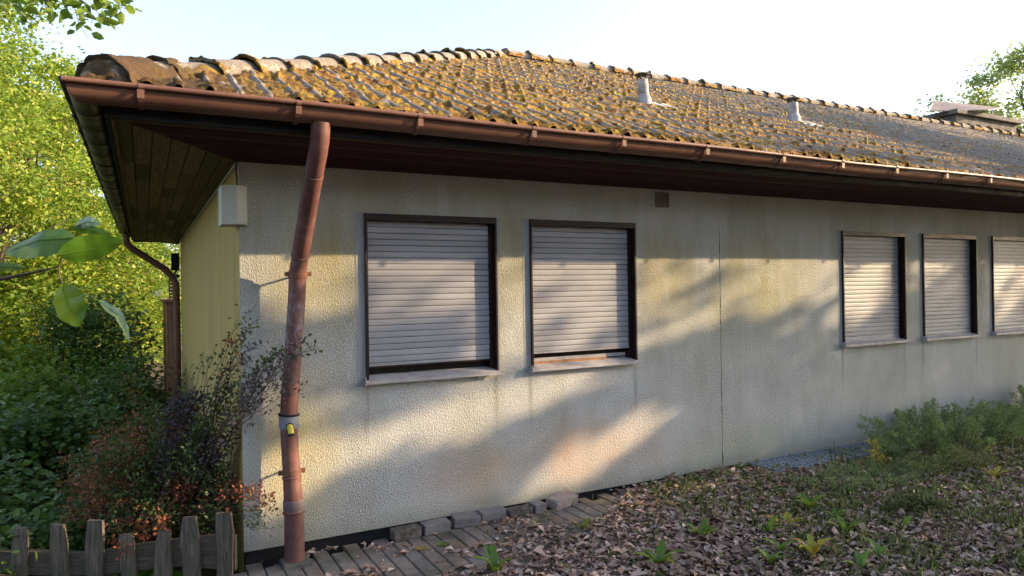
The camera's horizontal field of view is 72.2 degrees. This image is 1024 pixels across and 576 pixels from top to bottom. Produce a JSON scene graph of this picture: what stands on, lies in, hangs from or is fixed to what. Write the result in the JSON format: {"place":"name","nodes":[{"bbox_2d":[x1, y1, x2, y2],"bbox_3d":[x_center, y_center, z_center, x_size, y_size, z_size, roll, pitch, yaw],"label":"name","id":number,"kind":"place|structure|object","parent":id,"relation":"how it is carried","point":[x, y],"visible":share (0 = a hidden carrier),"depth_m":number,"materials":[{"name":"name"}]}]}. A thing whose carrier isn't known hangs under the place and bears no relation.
{"place":"outdoors","nodes":[
{"label":"outdoors","id":0,"kind":"place"},
{"bbox_2d":[30,510,78,540],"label":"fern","id":1,"kind":"object","parent":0,"point":[38,531],"visible":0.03,"depth_m":5.31,"materials":[{"name":"green plant"}]},
{"bbox_2d":[0,216,129,341],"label":"leafy twig","id":2,"kind":"object","parent":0,"point":[69,302],"visible":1,"depth_m":0.93,"materials":[{"name":"green plant"}]},
{"bbox_2d":[0,0,141,39],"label":"overhanging branch","id":3,"kind":"object","parent":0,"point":[96,5],"visible":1,"depth_m":4.26,"materials":[{"name":"green plant"}]},
{"bbox_2d":[0,537,154,575],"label":"fern","id":4,"kind":"object","parent":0,"point":[5,574],"visible":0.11,"depth_m":4.31,"materials":[{"name":"green plant"}]},
{"bbox_2d":[415,546,429,549],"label":"broad leaf weed","id":5,"kind":"object","parent":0,"point":[422,548],"visible":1,"depth_m":4.66,"materials":[{"name":"plant"}]},
{"bbox_2d":[437,540,452,545],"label":"broad leaf weed","id":6,"kind":"object","parent":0,"point":[442,543],"visible":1,"depth_m":4.72,"materials":[{"name":"green plant"}]},
{"bbox_2d":[233,471,733,575],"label":"paving","id":7,"kind":"structure","parent":0,"point":[410,562],"depth_m":4.63,"materials":[{"name":"stone"}]},
{"bbox_2d":[390,523,421,542],"bbox_3d":[-0.740,1.703,4.889,0.200,0.075,0.100,-1,0,-29],"label":"loose brick","id":8,"kind":"object","parent":7,"relation":"on","point":[406,532],"visible":1,"depth_m":4.85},
{"bbox_2d":[420,517,450,535],"bbox_3d":[-0.545,1.698,5.001,0.200,0.070,0.100,-1,3,-30],"label":"loose brick","id":9,"kind":"object","parent":7,"relation":"on","point":[434,526],"visible":0.89,"depth_m":4.97,"materials":[{"name":"grey concrete"}]},
{"bbox_2d":[451,512,480,527],"bbox_3d":[-0.337,1.689,5.114,0.200,0.070,0.100,2,5,-22],"label":"loose brick","id":10,"kind":"object","parent":7,"relation":"on","point":[462,520],"visible":0.92,"depth_m":5.08,"materials":[{"name":"grey concrete"}]},
{"bbox_2d":[477,505,505,521],"bbox_3d":[-0.151,1.675,5.209,0.200,0.070,0.100,-1,2,-29],"label":"loose brick","id":11,"kind":"object","parent":7,"relation":"on","point":[493,513],"visible":0.82,"depth_m":5.18,"materials":[{"name":"grey concrete"}]},
{"bbox_2d":[472,544,512,572],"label":"broad leaf weed","id":12,"kind":"object","parent":7,"relation":"on","point":[493,556],"visible":1,"depth_m":4.25,"materials":[{"name":"green plant"}]},
{"bbox_2d":[505,504,532,518],"bbox_3d":[0.048,1.686,5.292,0.200,0.060,0.100,-1,0,-31],"label":"loose brick","id":13,"kind":"object","parent":7,"relation":"on","point":[522,510],"visible":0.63,"depth_m":5.26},
{"bbox_2d":[528,500,545,513],"bbox_3d":[0.194,1.675,5.379,0.100,0.065,0.100,-1,2,-35],"label":"loose brick","id":14,"kind":"object","parent":7,"relation":"on","point":[539,506],"visible":0.86,"depth_m":5.34,"materials":[{"name":"grey concrete"}]},
{"bbox_2d":[546,489,577,510],"bbox_3d":[0.391,1.664,5.495,0.250,0.086,0.155,-7,11,-40],"label":"loose brick","id":15,"kind":"object","parent":7,"relation":"on","point":[562,499],"visible":0.97,"depth_m":5.46,"materials":[{"name":"stone"}]},
{"bbox_2d":[570,518,590,528],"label":"broad leaf weed","id":16,"kind":"object","parent":7,"relation":"on","point":[585,522],"visible":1,"depth_m":4.97,"materials":[{"name":"green plant"}]},
{"bbox_2d":[0,306,1023,575],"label":"ground","id":17,"kind":"structure","parent":0,"point":[214,572],"depth_m":4.73,"materials":[{"name":"soil"}]},
{"bbox_2d":[0,394,59,499],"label":"shrub","id":18,"kind":"object","parent":17,"relation":"on","point":[42,454],"visible":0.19,"depth_m":6.62,"materials":[{"name":"green plant"}]},
{"bbox_2d":[0,0,76,244],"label":"young beech","id":19,"kind":"object","parent":17,"relation":"on","point":[10,136],"visible":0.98,"depth_m":11.38,"materials":[{"name":"green plant"}]},
{"bbox_2d":[1,105,84,336],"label":"beech tree","id":20,"kind":"object","parent":17,"relation":"on","point":[21,228],"visible":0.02,"depth_m":22.14,"materials":[{"name":"green plant"}]},
{"bbox_2d":[0,449,87,546],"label":"shrub","id":21,"kind":"object","parent":17,"relation":"on","point":[8,504],"visible":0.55,"depth_m":5.53,"materials":[{"name":"green plant"}]},
{"bbox_2d":[0,260,95,386],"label":"bush","id":22,"kind":"object","parent":17,"relation":"on","point":[9,307],"visible":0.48,"depth_m":12.72,"materials":[{"name":"green plant"}]},
{"bbox_2d":[0,0,110,369],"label":"beech tree","id":23,"kind":"object","parent":17,"relation":"on","point":[21,210],"visible":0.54,"depth_m":13.72,"materials":[{"name":"green plant"}]},
{"bbox_2d":[3,533,110,550],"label":"fern","id":24,"kind":"object","parent":17,"relation":"on","point":[76,548],"visible":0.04,"depth_m":4.85,"materials":[{"name":"green plant"}]},
{"bbox_2d":[0,329,118,409],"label":"shrub","id":25,"kind":"object","parent":17,"relation":"on","point":[31,347],"visible":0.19,"depth_m":10.89,"materials":[{"name":"green plant"}]},
{"bbox_2d":[0,482,145,575],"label":"shrub","id":26,"kind":"object","parent":17,"relation":"on","point":[18,514],"visible":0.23,"depth_m":4.64,"materials":[{"name":"green plant"}]},
{"bbox_2d":[0,17,150,346],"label":"beech tree","id":27,"kind":"object","parent":17,"relation":"on","point":[62,156],"visible":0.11,"depth_m":16.29,"materials":[{"name":"green plant"}]},
{"bbox_2d":[0,344,151,448],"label":"shrub","id":28,"kind":"object","parent":17,"relation":"on","point":[41,383],"visible":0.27,"depth_m":8.62,"materials":[{"name":"green plant"}]},
{"bbox_2d":[0,226,154,383],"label":"bush","id":29,"kind":"object","parent":17,"relation":"on","point":[36,280],"visible":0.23,"depth_m":13.54,"materials":[{"name":"green plant"}]},
{"bbox_2d":[2,75,159,339],"bbox_3d":[-11.157,-1.440,18.029,3.630,9.123,3.945,-1,0,4],"label":"beech tree","id":30,"kind":"object","parent":17,"relation":"on","point":[74,136],"visible":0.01,"depth_m":17.73,"materials":[{"name":"green plant"}]},
{"bbox_2d":[0,388,168,505],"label":"shrub","id":31,"kind":"object","parent":17,"relation":"on","point":[39,434],"visible":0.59,"depth_m":6.71,"materials":[{"name":"green plant"}]},
{"bbox_2d":[0,273,181,390],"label":"shrub","id":32,"kind":"object","parent":17,"relation":"on","point":[90,321],"visible":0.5,"depth_m":11.97,"materials":[{"name":"green plant"}]},
{"bbox_2d":[4,195,181,376],"bbox_3d":[-9.235,0.137,15.816,4.570,4.516,4.725,-1,0,36],"label":"tree","id":33,"kind":"object","parent":17,"relation":"on","point":[106,261],"visible":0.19,"depth_m":15.60,"materials":[{"name":"green plant"}]},
{"bbox_2d":[20,183,181,342],"bbox_3d":[-13.189,-1.323,25.267,7.352,8.616,6.692,-1,0,15],"label":"beech tree","id":34,"kind":"object","parent":17,"relation":"on","point":[103,199],"visible":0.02,"depth_m":24.73,"materials":[{"name":"green plant"}]},
{"bbox_2d":[22,138,181,363],"bbox_3d":[-10.269,-0.964,19.650,6.804,7.790,6.625,-1,0,-28],"label":"beech tree","id":35,"kind":"object","parent":17,"relation":"on","point":[175,246],"visible":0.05,"depth_m":18.65,"materials":[{"name":"green plant"}]},
{"bbox_2d":[48,433,160,512],"bbox_3d":[-3.319,1.677,6.041,1.131,0.910,1.304,-1,0,-28],"label":"shrub","id":36,"kind":"object","parent":17,"relation":"on","point":[62,445],"visible":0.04,"depth_m":5.79,"materials":[{"name":"green plant"}]},
{"bbox_2d":[43,352,173,451],"bbox_3d":[-4.807,1.542,8.429,1.572,1.459,1.766,-1,0,-28],"label":"shrub","id":37,"kind":"object","parent":17,"relation":"on","point":[108,397],"visible":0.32,"depth_m":8.37,"materials":[{"name":"green plant"}]},
{"bbox_2d":[0,512,237,575],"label":"picket fence","id":38,"kind":"object","parent":17,"relation":"on","point":[191,551],"visible":0.99,"depth_m":4.27,"materials":[{"name":"grey wood"}]},
{"bbox_2d":[34,480,214,548],"bbox_3d":[-2.603,1.672,4.919,1.220,0.816,0.953,-1,0,21],"label":"shrub","id":39,"kind":"object","parent":17,"relation":"on","point":[83,533],"visible":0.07,"depth_m":4.70,"materials":[{"name":"green plant"}]},
{"bbox_2d":[70,342,181,418],"bbox_3d":[-5.530,1.483,10.133,1.488,1.354,1.506,-1,0,-5],"label":"shrub","id":40,"kind":"object","parent":17,"relation":"on","point":[133,365],"visible":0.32,"depth_m":10.03,"materials":[{"name":"green plant"}]},
{"bbox_2d":[137,568,182,575],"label":"broad leaf weed","id":41,"kind":"object","parent":17,"relation":"on","point":[148,572],"visible":0.37,"depth_m":4.37,"materials":[{"name":"green plant"}]},
{"bbox_2d":[160,276,177,405],"bbox_3d":[-6.285,1.069,12.871,0.230,2.550,2.550,-1,0,-28],"label":"terrace railing","id":42,"kind":"object","parent":17,"relation":"on","point":[168,335],"visible":0.54,"depth_m":11.80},
{"bbox_2d":[54,367,285,560],"bbox_3d":[-2.382,1.237,4.757,1.338,1.371,1.853,-1,0,-28],"label":"barberry bush","id":43,"kind":"object","parent":17,"relation":"on","point":[131,474],"visible":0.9,"depth_m":4.55,"materials":[{"name":"plant"}]},
{"bbox_2d":[150,304,322,520],"bbox_3d":[-1.763,0.826,4.545,1.536,1.459,0.470,-1,0,23],"label":"barberry bush","id":44,"kind":"object","parent":17,"relation":"on","point":[210,432],"visible":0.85,"depth_m":4.50,"materials":[{"name":"plant"}]},
{"bbox_2d":[58,47,1023,572],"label":"bungalow","id":45,"kind":"object","parent":17,"relation":"on","point":[490,277],"visible":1,"depth_m":5.63,"materials":[{"name":"white paint"}]},
{"bbox_2d":[355,212,500,385],"bbox_3d":[-0.600,0.072,5.138,1.107,1.205,0.168,-1,0,-28],"label":"window","id":46,"kind":"structure","parent":45,"relation":"in","point":[428,301],"depth_m":5.14,"materials":[{"name":"paint"}]},
{"bbox_2d":[522,218,639,372],"bbox_3d":[0.565,0.054,5.749,1.107,1.205,0.168,-1,0,-28],"label":"window","id":47,"kind":"structure","parent":45,"relation":"in","point":[580,296],"depth_m":5.75,"materials":[{"name":"paint"}]},
{"bbox_2d":[837,230,909,347],"bbox_3d":[3.803,0.005,7.450,1.110,1.205,0.168,-1,0,-28],"label":"window","id":48,"kind":"structure","parent":45,"relation":"in","point":[872,300],"depth_m":7.47,"materials":[{"name":"paint"}]},
{"bbox_2d":[918,233,980,341],"bbox_3d":[4.993,-0.012,8.074,1.112,1.205,0.168,-1,0,-28],"label":"window","id":49,"kind":"structure","parent":45,"relation":"in","point":[948,281],"depth_m":8.10,"materials":[{"name":"paint"}]},
{"bbox_2d":[988,236,1023,335],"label":"window","id":50,"kind":"structure","parent":45,"relation":"in","point":[1005,254],"depth_m":8.66,"materials":[{"name":"paint"}]},
{"bbox_2d":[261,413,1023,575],"bbox_3d":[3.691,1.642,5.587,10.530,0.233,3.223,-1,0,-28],"label":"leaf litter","id":51,"kind":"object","parent":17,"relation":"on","point":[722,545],"visible":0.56,"depth_m":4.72,"materials":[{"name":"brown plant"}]},
{"bbox_2d":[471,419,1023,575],"bbox_3d":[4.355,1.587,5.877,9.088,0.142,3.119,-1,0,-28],"label":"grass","id":52,"kind":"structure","parent":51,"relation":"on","point":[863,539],"depth_m":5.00,"materials":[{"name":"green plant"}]},
{"bbox_2d":[632,539,684,564],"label":"broad leaf weed","id":53,"kind":"object","parent":17,"relation":"on","point":[660,551],"visible":1,"depth_m":4.35,"materials":[{"name":"green plant"}]},
{"bbox_2d":[682,518,717,537],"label":"broad leaf weed","id":54,"kind":"object","parent":17,"relation":"on","point":[705,528],"visible":0.97,"depth_m":4.75,"materials":[{"name":"green plant"}]},
{"bbox_2d":[754,516,785,531],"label":"broad leaf weed","id":55,"kind":"object","parent":17,"relation":"on","point":[770,521],"visible":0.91,"depth_m":4.80,"materials":[{"name":"green plant"}]},
{"bbox_2d":[756,548,789,564],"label":"broad leaf weed","id":56,"kind":"object","parent":17,"relation":"on","point":[767,555],"visible":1,"depth_m":4.27,"materials":[{"name":"green plant"}]},
{"bbox_2d":[759,538,797,551],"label":"broad leaf weed","id":57,"kind":"object","parent":17,"relation":"on","point":[781,547],"visible":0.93,"depth_m":4.44,"materials":[{"name":"green plant"}]},
{"bbox_2d":[762,512,803,525],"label":"broad leaf weed","id":58,"kind":"object","parent":17,"relation":"on","point":[785,516],"visible":0.81,"depth_m":4.94,"materials":[{"name":"green plant"}]},
{"bbox_2d":[550,427,1023,575],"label":"ground cover","id":59,"kind":"object","parent":17,"relation":"on","point":[853,492],"visible":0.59,"depth_m":5.60,"materials":[{"name":"brown plant"}]},
{"bbox_2d":[748,449,852,472],"bbox_3d":[2.709,1.625,6.590,0.980,0.034,0.375,-1,0,-28],"label":"grating","id":60,"kind":"object","parent":17,"relation":"on","point":[790,461],"visible":0.71,"depth_m":6.58,"materials":[{"name":"grey metal"}]},
{"bbox_2d":[794,493,823,511],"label":"broad leaf weed","id":61,"kind":"object","parent":17,"relation":"on","point":[806,501],"visible":0.9,"depth_m":5.18,"materials":[{"name":"green plant"}]},
{"bbox_2d":[792,534,831,555],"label":"broad leaf weed","id":62,"kind":"object","parent":17,"relation":"on","point":[812,546],"visible":0.91,"depth_m":4.38,"materials":[{"name":"plant"}]},
{"bbox_2d":[826,508,846,518],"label":"broad leaf weed","id":63,"kind":"object","parent":17,"relation":"on","point":[834,512],"visible":0.84,"depth_m":5.00,"materials":[{"name":"green plant"}]},
{"bbox_2d":[829,442,847,463],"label":"dry stalk","id":64,"kind":"object","parent":17,"relation":"on","point":[839,453],"visible":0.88,"depth_m":6.42,"materials":[{"name":"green plant"}]},
{"bbox_2d":[825,515,865,534],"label":"broad leaf weed","id":65,"kind":"object","parent":17,"relation":"on","point":[842,521],"visible":0.98,"depth_m":4.71,"materials":[{"name":"green plant"}]},
{"bbox_2d":[841,551,871,568],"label":"broad leaf weed","id":66,"kind":"object","parent":17,"relation":"on","point":[861,559],"visible":0.85,"depth_m":4.16,"materials":[{"name":"green plant"}]},
{"bbox_2d":[825,441,888,457],"bbox_3d":[3.519,1.614,7.016,0.690,0.034,0.375,-1,0,-28],"label":"grating","id":67,"kind":"object","parent":17,"relation":"on","point":[866,444],"visible":0.48,"depth_m":6.99,"materials":[{"name":"grey metal"}]},
{"bbox_2d":[784,455,930,494],"bbox_3d":[2.902,1.595,5.882,1.403,0.289,0.801,-1,0,-28],"label":"herb clump","id":68,"kind":"object","parent":17,"relation":"on","point":[850,468],"visible":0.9,"depth_m":5.82,"materials":[{"name":"plant"}]},
{"bbox_2d":[860,537,891,556],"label":"broad leaf weed","id":69,"kind":"object","parent":17,"relation":"on","point":[875,547],"visible":0.96,"depth_m":4.33,"materials":[{"name":"green plant"}]},
{"bbox_2d":[864,438,894,468],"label":"yellow weed","id":70,"kind":"object","parent":17,"relation":"on","point":[878,456],"visible":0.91,"depth_m":6.22,"materials":[{"name":"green plant"}]},
{"bbox_2d":[891,516,912,529],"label":"broad leaf weed","id":71,"kind":"object","parent":17,"relation":"on","point":[907,519],"visible":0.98,"depth_m":4.79,"materials":[{"name":"green plant"}]},
{"bbox_2d":[881,476,958,517],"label":"grass tuft","id":72,"kind":"object","parent":17,"relation":"on","point":[924,498],"visible":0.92,"depth_m":5.08,"materials":[{"name":"green plant"}]},
{"bbox_2d":[856,397,1023,456],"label":"feathery shrub","id":73,"kind":"object","parent":17,"relation":"on","point":[999,423],"visible":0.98,"depth_m":7.03,"materials":[{"name":"green plant"}]},
{"bbox_2d":[913,90,969,115],"bbox_3d":[14.421,-2.285,24.199,3.719,9.052,3.792,-1,0,-28],"label":"tree","id":74,"kind":"object","parent":17,"relation":"on","point":[930,99],"depth_m":24.06,"materials":[{"name":"green plant"}]},
{"bbox_2d":[890,436,996,476],"bbox_3d":[3.867,1.557,6.255,1.151,0.318,0.678,-1,0,-28],"label":"herb clump","id":75,"kind":"object","parent":17,"relation":"on","point":[961,457],"visible":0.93,"depth_m":6.18,"materials":[{"name":"green plant"}]},
{"bbox_2d":[917,494,986,553],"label":"stemmy weed","id":76,"kind":"object","parent":17,"relation":"on","point":[949,535],"visible":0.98,"depth_m":4.45,"materials":[{"name":"green plant"}]},
{"bbox_2d":[950,39,1023,132],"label":"tree","id":77,"kind":"object","parent":17,"relation":"on","point":[1011,66],"visible":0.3,"depth_m":24.14,"materials":[{"name":"green plant"}]},
{"bbox_2d":[969,478,1023,525],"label":"stemmy weed","id":78,"kind":"object","parent":17,"relation":"on","point":[994,512],"visible":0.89,"depth_m":4.95,"materials":[{"name":"green plant"}]},
{"bbox_2d":[978,466,1016,477],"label":"broad leaf weed","id":79,"kind":"object","parent":17,"relation":"on","point":[995,471],"visible":0.79,"depth_m":5.90,"materials":[{"name":"green plant"}]},
{"bbox_2d":[996,383,1023,420],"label":"feathery shrub","id":80,"kind":"object","parent":17,"relation":"on","point":[1020,388],"visible":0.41,"depth_m":8.02,"materials":[{"name":"green plant"}]},
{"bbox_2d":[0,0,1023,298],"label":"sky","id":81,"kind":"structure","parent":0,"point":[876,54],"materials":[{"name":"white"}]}
]}

